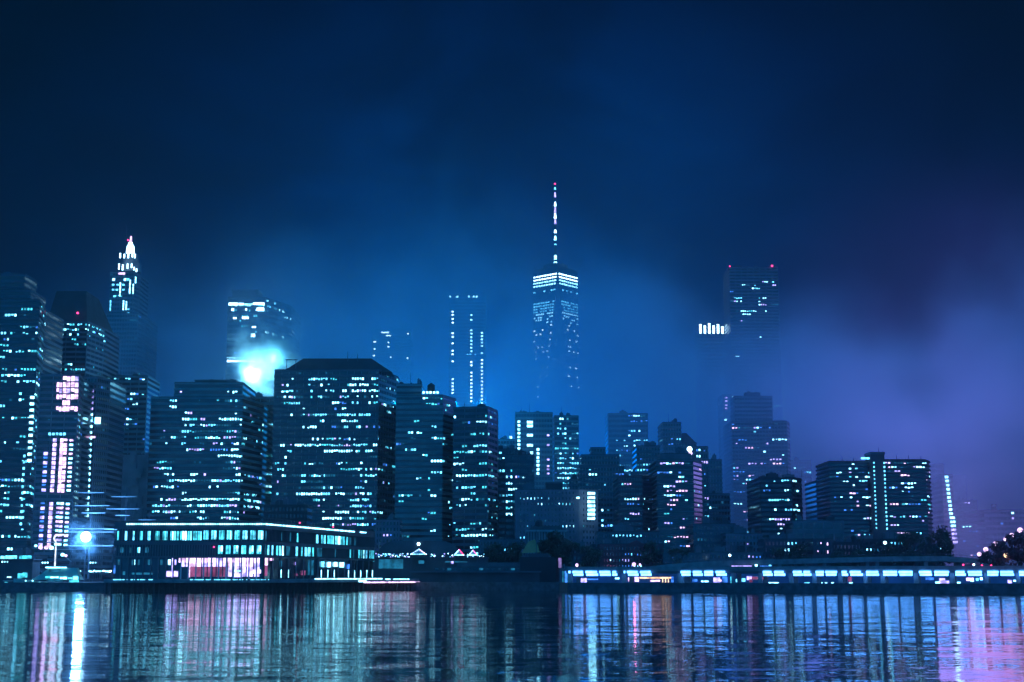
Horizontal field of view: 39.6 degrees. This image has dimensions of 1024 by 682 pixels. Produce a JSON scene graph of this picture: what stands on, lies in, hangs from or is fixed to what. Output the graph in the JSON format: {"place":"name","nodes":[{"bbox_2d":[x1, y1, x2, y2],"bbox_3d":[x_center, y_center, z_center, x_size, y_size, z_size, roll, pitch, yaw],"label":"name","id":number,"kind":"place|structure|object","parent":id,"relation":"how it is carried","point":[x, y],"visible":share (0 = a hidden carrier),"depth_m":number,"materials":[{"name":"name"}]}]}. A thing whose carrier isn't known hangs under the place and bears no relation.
{"place":"outdoors","nodes":[
{"label":"outdoors","id":0,"kind":"place"},
{"bbox_2d":[0,548,47,580],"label":"office block","id":1,"kind":"structure","parent":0,"point":[18,552],"depth_m":730.11,"materials":[{"name":"metal"}]},
{"bbox_2d":[0,272,63,554],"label":"office tower","id":2,"kind":"structure","parent":0,"point":[31,336],"depth_m":858.10,"materials":[{"name":"glass"}]},
{"bbox_2d":[0,308,44,549],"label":"window","id":3,"kind":"structure","parent":2,"relation":"in","point":[22,480],"depth_m":850.90,"materials":[{"name":"glass"}]},
{"bbox_2d":[106,226,157,379],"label":"spire tower","id":4,"kind":"structure","parent":0,"point":[134,327],"depth_m":1200.99,"materials":[{"name":"blue stone"}]},
{"bbox_2d":[120,444,148,520],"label":"concrete building","id":5,"kind":"structure","parent":0,"point":[135,474],"depth_m":901.06,"materials":[{"name":"concrete"}]},
{"bbox_2d":[146,377,272,520],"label":"office building","id":6,"kind":"structure","parent":0,"point":[210,450],"depth_m":882.10,"materials":[{"name":"glass"}]},
{"bbox_2d":[152,391,261,518],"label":"window","id":7,"kind":"structure","parent":6,"relation":"in","point":[180,391],"depth_m":879.41,"materials":[{"name":"glass"}]},
{"bbox_2d":[225,289,299,396],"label":"office tower","id":8,"kind":"structure","parent":0,"point":[263,339],"depth_m":1169.29,"materials":[{"name":"glass"}]},
{"bbox_2d":[227,360,254,361],"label":"window","id":9,"kind":"structure","parent":8,"relation":"in","point":[227,360],"depth_m":1162.48,"materials":[{"name":"white glass"}]},
{"bbox_2d":[227,303,290,384],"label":"window","id":10,"kind":"structure","parent":8,"relation":"in","point":[277,303],"depth_m":1166.17,"materials":[{"name":"white glass"}]},
{"bbox_2d":[271,354,400,577],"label":"office building","id":11,"kind":"structure","parent":0,"point":[334,442],"depth_m":904.32,"materials":[{"name":"glass"}]},
{"bbox_2d":[275,372,395,525],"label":"window","id":12,"kind":"structure","parent":11,"relation":"in","point":[326,372],"depth_m":901.81,"materials":[{"name":"glass"}]},
{"bbox_2d":[375,512,402,556],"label":"office block","id":13,"kind":"structure","parent":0,"point":[390,528],"depth_m":813.08,"materials":[{"name":"brick"}]},
{"bbox_2d":[371,325,413,383],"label":"office tower","id":14,"kind":"structure","parent":0,"point":[393,350],"depth_m":1539.05,"materials":[{"name":"blue glass"}]},
{"bbox_2d":[395,373,458,543],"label":"office building","id":15,"kind":"structure","parent":0,"point":[424,471],"depth_m":881.41,"materials":[{"name":"blue glass"}]},
{"bbox_2d":[374,553,488,578],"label":"market terrace","id":16,"kind":"structure","parent":0,"point":[392,567],"depth_m":659.92,"materials":[{"name":"paint"}]},
{"bbox_2d":[379,559,402,568],"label":"window","id":17,"kind":"structure","parent":16,"relation":"in","point":[389,563],"depth_m":659.78,"materials":[{"name":"blue glass"}]},
{"bbox_2d":[448,291,486,406],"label":"office tower","id":18,"kind":"structure","parent":0,"point":[467,347],"depth_m":1519.15,"materials":[{"name":"blue glass"}]},
{"bbox_2d":[452,402,497,556],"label":"office building","id":19,"kind":"structure","parent":0,"point":[475,479],"depth_m":852.12,"materials":[{"name":"glass"}]},
{"bbox_2d":[453,421,495,535],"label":"window","id":20,"kind":"structure","parent":19,"relation":"in","point":[465,421],"depth_m":850.69,"materials":[{"name":"glass"}]},
{"bbox_2d":[479,528,520,561],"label":"office block","id":21,"kind":"structure","parent":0,"point":[496,539],"depth_m":762.47,"materials":[{"name":"metal"}]},
{"bbox_2d":[0,590,1023,681],"bbox_3d":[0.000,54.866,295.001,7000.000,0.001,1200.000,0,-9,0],"label":"water","id":22,"kind":"structure","parent":0,"point":[383,636],"depth_m":143.42,"materials":[{"name":"blue liquid"}]},
{"bbox_2d":[13,567,83,581],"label":"motor yacht","id":23,"kind":"object","parent":22,"relation":"on","point":[55,574],"visible":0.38,"depth_m":601.77,"materials":[{"name":"white paint"}]},
{"bbox_2d":[47,579,62,581],"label":"window","id":24,"kind":"structure","parent":23,"relation":"in","point":[48,580],"depth_m":600.88,"materials":[{"name":"blue glass"}]},
{"bbox_2d":[34,486,154,581],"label":"tall ship","id":25,"kind":"object","parent":22,"relation":"on","point":[87,579],"visible":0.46,"depth_m":693.28,"materials":[{"name":"paint"}]},
{"bbox_2d":[0,0,1023,509],"label":"sky","id":26,"kind":"structure","parent":0,"point":[359,166],"materials":[{"name":"blue"}]},
{"bbox_2d":[505,449,533,538],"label":"office building","id":27,"kind":"structure","parent":0,"point":[519,469],"depth_m":897.87,"materials":[{"name":"metal"}]},
{"bbox_2d":[511,405,552,488],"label":"office tower","id":28,"kind":"structure","parent":0,"point":[534,433],"depth_m":1087.03,"materials":[{"name":"teal metal"}]},
{"bbox_2d":[525,519,568,568],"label":"columned hall","id":29,"kind":"structure","parent":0,"point":[543,531],"depth_m":773.02,"materials":[{"name":"grey stone"}]},
{"bbox_2d":[533,183,579,456],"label":"supertall tower","id":30,"kind":"structure","parent":0,"point":[555,348],"depth_m":1902.88,"materials":[{"name":"blue glass"}]},
{"bbox_2d":[534,303,578,397],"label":"window","id":31,"kind":"structure","parent":30,"relation":"in","point":[553,303],"depth_m":1910.06,"materials":[{"name":"white glass"}]},
{"bbox_2d":[515,479,597,556],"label":"masonry building","id":32,"kind":"structure","parent":0,"point":[573,513],"depth_m":835.90,"materials":[{"name":"brick"}]},
{"bbox_2d":[553,408,578,488],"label":"office tower","id":33,"kind":"structure","parent":0,"point":[565,447],"depth_m":1091.29,"materials":[{"name":"blue glass"}]},
{"bbox_2d":[567,533,599,566],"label":"brick warehouse","id":34,"kind":"structure","parent":0,"point":[577,557],"depth_m":713.84,"materials":[{"name":"brown brick"}]},
{"bbox_2d":[577,447,624,530],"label":"apartment tower","id":35,"kind":"structure","parent":0,"point":[599,469],"depth_m":1007.69,"materials":[{"name":"grey stone"}]},
{"bbox_2d":[604,410,647,474],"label":"office tower","id":36,"kind":"structure","parent":0,"point":[626,433],"depth_m":1153.10,"materials":[{"name":"teal metal"}]},
{"bbox_2d":[595,523,659,546],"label":"office block","id":37,"kind":"structure","parent":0,"point":[617,532],"depth_m":782.99,"materials":[{"name":"concrete"}]},
{"bbox_2d":[597,530,663,566],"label":"brick warehouse","id":38,"kind":"structure","parent":0,"point":[624,552],"depth_m":712.14,"materials":[{"name":"blue brick"}]},
{"bbox_2d":[632,441,659,475],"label":"office tower","id":39,"kind":"structure","parent":0,"point":[645,454],"depth_m":1000.36,"materials":[{"name":"blue glass"}]},
{"bbox_2d":[647,443,703,551],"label":"apartment tower","id":40,"kind":"structure","parent":0,"point":[677,495],"depth_m":845.98,"materials":[{"name":"grey stone"}]},
{"bbox_2d":[657,414,696,452],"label":"apartment tower","id":41,"kind":"structure","parent":0,"point":[671,436],"depth_m":1083.52,"materials":[{"name":"grey stone"}]},
{"bbox_2d":[688,446,709,522],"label":"office building","id":42,"kind":"structure","parent":0,"point":[699,453],"depth_m":898.34,"materials":[{"name":"blue stone"}]},
{"bbox_2d":[694,319,725,458],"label":"office tower","id":43,"kind":"structure","parent":0,"point":[710,375],"depth_m":1534.95,"materials":[{"name":"blue glass"}]},
{"bbox_2d":[708,452,722,492],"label":"apartment tower","id":44,"kind":"structure","parent":0,"point":[715,474],"depth_m":1037.88,"materials":[{"name":"grey stone"}]},
{"bbox_2d":[709,490,730,522],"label":"apartment building","id":45,"kind":"structure","parent":0,"point":[719,505],"depth_m":954.53,"materials":[{"name":"blue stone"}]},
{"bbox_2d":[717,394,732,492],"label":"apartment tower","id":46,"kind":"structure","parent":0,"point":[723,406],"depth_m":1248.78,"materials":[{"name":"grey stone"}]},
{"bbox_2d":[709,544,762,565],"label":"building","id":47,"kind":"structure","parent":0,"point":[718,553],"depth_m":697.14,"materials":[{"name":"paint"}]},
{"bbox_2d":[723,525,762,551],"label":"office block","id":48,"kind":"structure","parent":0,"point":[739,535],"depth_m":782.72,"materials":[{"name":"brick"}]},
{"bbox_2d":[723,264,782,420],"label":"skyscraper","id":49,"kind":"structure","parent":0,"point":[752,332],"depth_m":1421.32,"materials":[{"name":"glass"}]},
{"bbox_2d":[723,391,790,532],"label":"apartment tower","id":50,"kind":"structure","parent":0,"point":[756,440],"depth_m":1120.23,"materials":[{"name":"blue stone"}]},
{"bbox_2d":[747,467,802,538],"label":"apartment tower","id":51,"kind":"structure","parent":0,"point":[774,502],"depth_m":845.90,"materials":[{"name":"blue glass"}]},
{"bbox_2d":[758,531,805,565],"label":"brick building","id":52,"kind":"structure","parent":0,"point":[788,541],"depth_m":732.76,"materials":[{"name":"brown brick"}]},
{"bbox_2d":[791,457,811,519],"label":"office building","id":53,"kind":"structure","parent":0,"point":[798,466],"depth_m":1178.01,"materials":[{"name":"teal metal"}]},
{"bbox_2d":[805,480,817,519],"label":"apartment building","id":54,"kind":"structure","parent":0,"point":[811,499],"depth_m":940.14,"materials":[{"name":"blue glass"}]},
{"bbox_2d":[786,511,844,541],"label":"school building","id":55,"kind":"structure","parent":0,"point":[828,527],"depth_m":793.56,"materials":[{"name":"blue stone"}]},
{"bbox_2d":[805,539,833,565],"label":"brick building","id":56,"kind":"structure","parent":0,"point":[821,548],"depth_m":712.62,"materials":[{"name":"brown brick"}]},
{"bbox_2d":[832,532,861,565],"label":"brick building","id":57,"kind":"structure","parent":0,"point":[847,545],"depth_m":717.65,"materials":[{"name":"brown brick"}]},
{"bbox_2d":[815,447,932,542],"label":"apartment building","id":58,"kind":"structure","parent":0,"point":[876,495],"depth_m":845.86,"materials":[{"name":"blue brick"}]},
{"bbox_2d":[833,462,929,532],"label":"window","id":59,"kind":"structure","parent":58,"relation":"in","point":[873,462],"depth_m":845.52,"materials":[{"name":"glass"}]},
{"bbox_2d":[856,528,902,565],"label":"brick building","id":60,"kind":"structure","parent":0,"point":[867,540],"depth_m":737.71,"materials":[{"name":"brown brick"}]},
{"bbox_2d":[902,532,943,565],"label":"brick building","id":61,"kind":"structure","parent":0,"point":[915,550],"depth_m":734.15,"materials":[{"name":"brown brick"}]},
{"bbox_2d":[929,463,943,534],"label":"apartment tower","id":62,"kind":"structure","parent":0,"point":[936,468],"depth_m":1191.27,"materials":[{"name":"grey stone"}]},
{"bbox_2d":[931,474,957,565],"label":"apartment tower","id":63,"kind":"structure","parent":0,"point":[943,500],"depth_m":1156.08,"materials":[{"name":"purple stone"}]},
{"bbox_2d":[953,475,966,499],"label":"apartment tower","id":64,"kind":"structure","parent":0,"point":[959,485],"depth_m":1256.05,"materials":[{"name":"stone"}]},
{"bbox_2d":[954,496,978,558],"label":"apartment building","id":65,"kind":"structure","parent":0,"point":[965,510],"depth_m":1200.56,"materials":[{"name":"purple stone"}]},
{"bbox_2d":[976,504,1023,565],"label":"apartment building","id":66,"kind":"structure","parent":0,"point":[994,524],"depth_m":1181.35,"materials":[{"name":"purple stone"}]},
{"bbox_3d":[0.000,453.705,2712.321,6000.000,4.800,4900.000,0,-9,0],"label":"ground","id":67,"kind":"structure","parent":0,"visible":0},
{"bbox_2d":[0,556,41,581],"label":"quay kiosk","id":68,"kind":"object","parent":67,"relation":"on","point":[25,567],"visible":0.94,"depth_m":632.05,"materials":[{"name":"metal"}]},
{"bbox_2d":[34,534,76,566],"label":"signal mast","id":69,"kind":"object","parent":67,"relation":"on","point":[51,548],"visible":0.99,"depth_m":633.24,"materials":[{"name":"white metal"}]},
{"bbox_2d":[31,369,93,580],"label":"apartment tower","id":70,"kind":"structure","parent":67,"relation":"on","point":[62,457],"depth_m":791.76,"materials":[{"name":"grey stone"}]},
{"bbox_2d":[39,418,81,545],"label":"window","id":71,"kind":"structure","parent":70,"relation":"in","point":[57,521],"depth_m":785.42,"materials":[{"name":"white glass"}]},
{"bbox_2d":[50,291,119,378],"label":"office tower","id":72,"kind":"structure","parent":67,"relation":"on","point":[90,344],"depth_m":983.13,"materials":[{"name":"metal"}]},
{"bbox_2d":[81,532,90,578],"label":"floodlight","id":73,"kind":"object","parent":67,"relation":"on","point":[85,536],"visible":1,"depth_m":681.59,"materials":[{"name":"paint"}]},
{"bbox_2d":[84,376,126,578],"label":"apartment tower","id":74,"kind":"structure","parent":67,"relation":"on","point":[107,437],"depth_m":840.67,"materials":[{"name":"blue stone"}]},
{"bbox_2d":[112,370,159,453],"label":"office tower","id":75,"kind":"structure","parent":67,"relation":"on","point":[141,390],"depth_m":1016.21,"materials":[{"name":"blue glass"}]},
{"bbox_2d":[104,578,418,591],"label":"pier","id":76,"kind":"structure","parent":67,"relation":"on","point":[235,585],"depth_m":550.01,"materials":[{"name":"concrete"}]},
{"bbox_2d":[112,518,374,578],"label":"pier pavilion","id":77,"kind":"structure","parent":76,"relation":"on","point":[196,549],"depth_m":555.68,"materials":[{"name":"blue glass"}]},
{"bbox_2d":[166,571,177,576],"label":"window","id":78,"kind":"structure","parent":77,"relation":"in","point":[169,573],"depth_m":553.29,"materials":[{"name":"white glass"}]},
{"bbox_2d":[190,567,200,576],"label":"window","id":79,"kind":"structure","parent":77,"relation":"in","point":[192,569],"depth_m":553.49,"materials":[{"name":"pink glass"}]},
{"bbox_2d":[113,531,297,574],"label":"window","id":80,"kind":"structure","parent":77,"relation":"in","point":[259,533],"depth_m":554.78,"materials":[{"name":"glass"}]},
{"bbox_2d":[308,560,313,574],"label":"window","id":81,"kind":"structure","parent":77,"relation":"in","point":[312,567],"depth_m":600.00,"materials":[{"name":"blue glass"}]},
{"bbox_2d":[255,392,273,503],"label":"office building","id":82,"kind":"structure","parent":67,"relation":"on","point":[268,401],"depth_m":956.26,"materials":[{"name":"teal metal"}]},
{"bbox_2d":[263,489,312,524],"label":"office block","id":83,"kind":"structure","parent":67,"relation":"on","point":[292,508],"depth_m":715.55,"materials":[{"name":"blue glass"}]},
{"bbox_2d":[410,549,426,578],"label":"market tent","id":84,"kind":"object","parent":67,"relation":"on","point":[419,552],"visible":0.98,"depth_m":653.98,"materials":[{"name":"white fabric"}]},
{"bbox_2d":[376,541,461,556],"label":"market hall","id":85,"kind":"structure","parent":67,"relation":"on","point":[428,548],"depth_m":692.79,"materials":[{"name":"metal"}]},
{"bbox_2d":[454,549,463,565],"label":"market tent","id":86,"kind":"object","parent":67,"relation":"on","point":[458,553],"visible":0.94,"depth_m":655.28,"materials":[{"name":"white fabric"}]},
{"bbox_2d":[409,562,540,581],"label":"waterfront shed","id":87,"kind":"structure","parent":67,"relation":"on","point":[485,572],"depth_m":636.41,"materials":[{"name":"metal"}]},
{"bbox_2d":[481,542,506,561],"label":"tree","id":88,"kind":"object","parent":67,"relation":"on","point":[493,556],"visible":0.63,"depth_m":690.47,"materials":[{"name":"green plant"}]},
{"bbox_2d":[498,430,515,448],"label":"office tower","id":89,"kind":"structure","parent":67,"relation":"on","point":[504,441],"depth_m":1061.86,"materials":[{"name":"teal metal"}]},
{"bbox_2d":[498,444,517,538],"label":"office building","id":90,"kind":"structure","parent":67,"relation":"on","point":[502,452],"depth_m":931.79,"materials":[{"name":"metal"}]},
{"bbox_2d":[0,582,1023,593],"bbox_3d":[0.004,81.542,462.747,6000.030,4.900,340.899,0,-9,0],"label":"seawall","id":91,"kind":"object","parent":67,"relation":"on","point":[987,588],"visible":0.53,"depth_m":534.60,"materials":[{"name":"stone"}]},
{"bbox_2d":[498,540,525,561],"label":"tree","id":92,"kind":"object","parent":67,"relation":"on","point":[514,554],"visible":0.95,"depth_m":692.22,"materials":[{"name":"green plant"}]},
{"bbox_2d":[520,528,558,581],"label":"building","id":93,"kind":"structure","parent":67,"relation":"on","point":[545,564],"depth_m":645.25,"materials":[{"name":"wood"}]},
{"bbox_2d":[537,539,548,552],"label":"tree","id":94,"kind":"object","parent":67,"relation":"on","point":[540,544],"visible":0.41,"depth_m":683.95,"materials":[{"name":"green plant"}]},
{"bbox_2d":[543,529,567,564],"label":"tree","id":95,"kind":"object","parent":67,"relation":"on","point":[554,540],"visible":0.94,"depth_m":680.83,"materials":[{"name":"green plant"}]},
{"bbox_2d":[558,558,567,582],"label":"lit pylon","id":96,"kind":"object","parent":67,"relation":"on","point":[563,575],"visible":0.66,"depth_m":588.90,"materials":[{"name":"paint"}]},
{"bbox_2d":[560,540,580,566],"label":"tree","id":97,"kind":"object","parent":67,"relation":"on","point":[567,546],"visible":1,"depth_m":681.54,"materials":[{"name":"green plant"}]},
{"bbox_2d":[567,474,577,488],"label":"office tower","id":98,"kind":"structure","parent":67,"relation":"on","point":[572,482],"depth_m":1027.09,"materials":[{"name":"blue stone"}]},
{"bbox_2d":[579,544,602,566],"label":"tree","id":99,"kind":"object","parent":67,"relation":"on","point":[591,559],"visible":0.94,"depth_m":691.00,"materials":[{"name":"green plant"}]},
{"bbox_2d":[613,470,652,530],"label":"apartment tower","id":100,"kind":"structure","parent":67,"relation":"on","point":[632,498],"depth_m":865.59,"materials":[{"name":"blue brick"}]},
{"bbox_2d":[638,540,662,566],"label":"tree","id":101,"kind":"object","parent":67,"relation":"on","point":[646,557],"visible":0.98,"depth_m":695.78,"materials":[{"name":"green plant"}]},
{"bbox_2d":[668,547,689,563],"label":"tree","id":102,"kind":"object","parent":67,"relation":"on","point":[681,550],"visible":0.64,"depth_m":691.45,"materials":[{"name":"green plant"}]},
{"bbox_2d":[659,544,708,564],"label":"waterfront shed","id":103,"kind":"structure","parent":67,"relation":"on","point":[698,555],"depth_m":692.04,"materials":[{"name":"grey glass"}]},
{"bbox_2d":[689,516,735,551],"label":"office block","id":104,"kind":"structure","parent":67,"relation":"on","point":[706,535],"depth_m":793.11,"materials":[{"name":"concrete"}]},
{"bbox_2d":[770,547,788,565],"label":"tree","id":105,"kind":"object","parent":67,"relation":"on","point":[780,552],"visible":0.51,"depth_m":689.86,"materials":[{"name":"green plant"}]},
{"bbox_2d":[565,566,1023,582],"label":"elevated highway","id":106,"kind":"structure","parent":67,"relation":"on","point":[867,573],"depth_m":544.00,"materials":[{"name":"concrete"}]},
{"bbox_2d":[573,573,1023,582],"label":"undercroft wall","id":107,"kind":"structure","parent":67,"relation":"on","point":[714,578],"depth_m":564.84,"materials":[{"name":"blue paint"}]},
{"bbox_2d":[787,544,810,565],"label":"tree","id":108,"kind":"object","parent":67,"relation":"on","point":[794,551],"visible":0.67,"depth_m":692.06,"materials":[{"name":"green plant"}]},
{"bbox_2d":[632,554,1012,566],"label":"bridge ramp","id":109,"kind":"structure","parent":67,"relation":"on","point":[920,560],"depth_m":620.56,"materials":[{"name":"concrete"}]},
{"bbox_2d":[826,548,851,565],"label":"tree","id":110,"kind":"object","parent":67,"relation":"on","point":[837,553],"visible":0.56,"depth_m":684.74,"materials":[{"name":"green plant"}]},
{"bbox_2d":[844,547,874,565],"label":"tree","id":111,"kind":"object","parent":67,"relation":"on","point":[857,552],"visible":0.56,"depth_m":683.15,"materials":[{"name":"green plant"}]},
{"bbox_2d":[877,544,902,565],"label":"tree","id":112,"kind":"object","parent":67,"relation":"on","point":[890,549],"visible":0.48,"depth_m":683.33,"materials":[{"name":"green plant"}]},
{"bbox_2d":[897,530,928,565],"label":"tree","id":113,"kind":"object","parent":67,"relation":"on","point":[911,538],"visible":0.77,"depth_m":681.57,"materials":[{"name":"green plant"}]},
{"bbox_2d":[925,525,954,565],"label":"tree","id":114,"kind":"object","parent":67,"relation":"on","point":[942,538],"visible":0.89,"depth_m":681.93,"materials":[{"name":"green plant"}]},
{"bbox_2d":[975,551,991,564],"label":"tree","id":115,"kind":"object","parent":67,"relation":"on","point":[984,557],"visible":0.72,"depth_m":562.39,"materials":[{"name":"green plant"}]},
{"bbox_2d":[988,540,1008,565],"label":"tree","id":116,"kind":"object","parent":67,"relation":"on","point":[997,558],"visible":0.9,"depth_m":551.62,"materials":[{"name":"green plant"}]},
{"bbox_2d":[1004,531,1023,565],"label":"tree","id":117,"kind":"object","parent":67,"relation":"on","point":[1017,553],"visible":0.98,"depth_m":539.23,"materials":[{"name":"green plant"}]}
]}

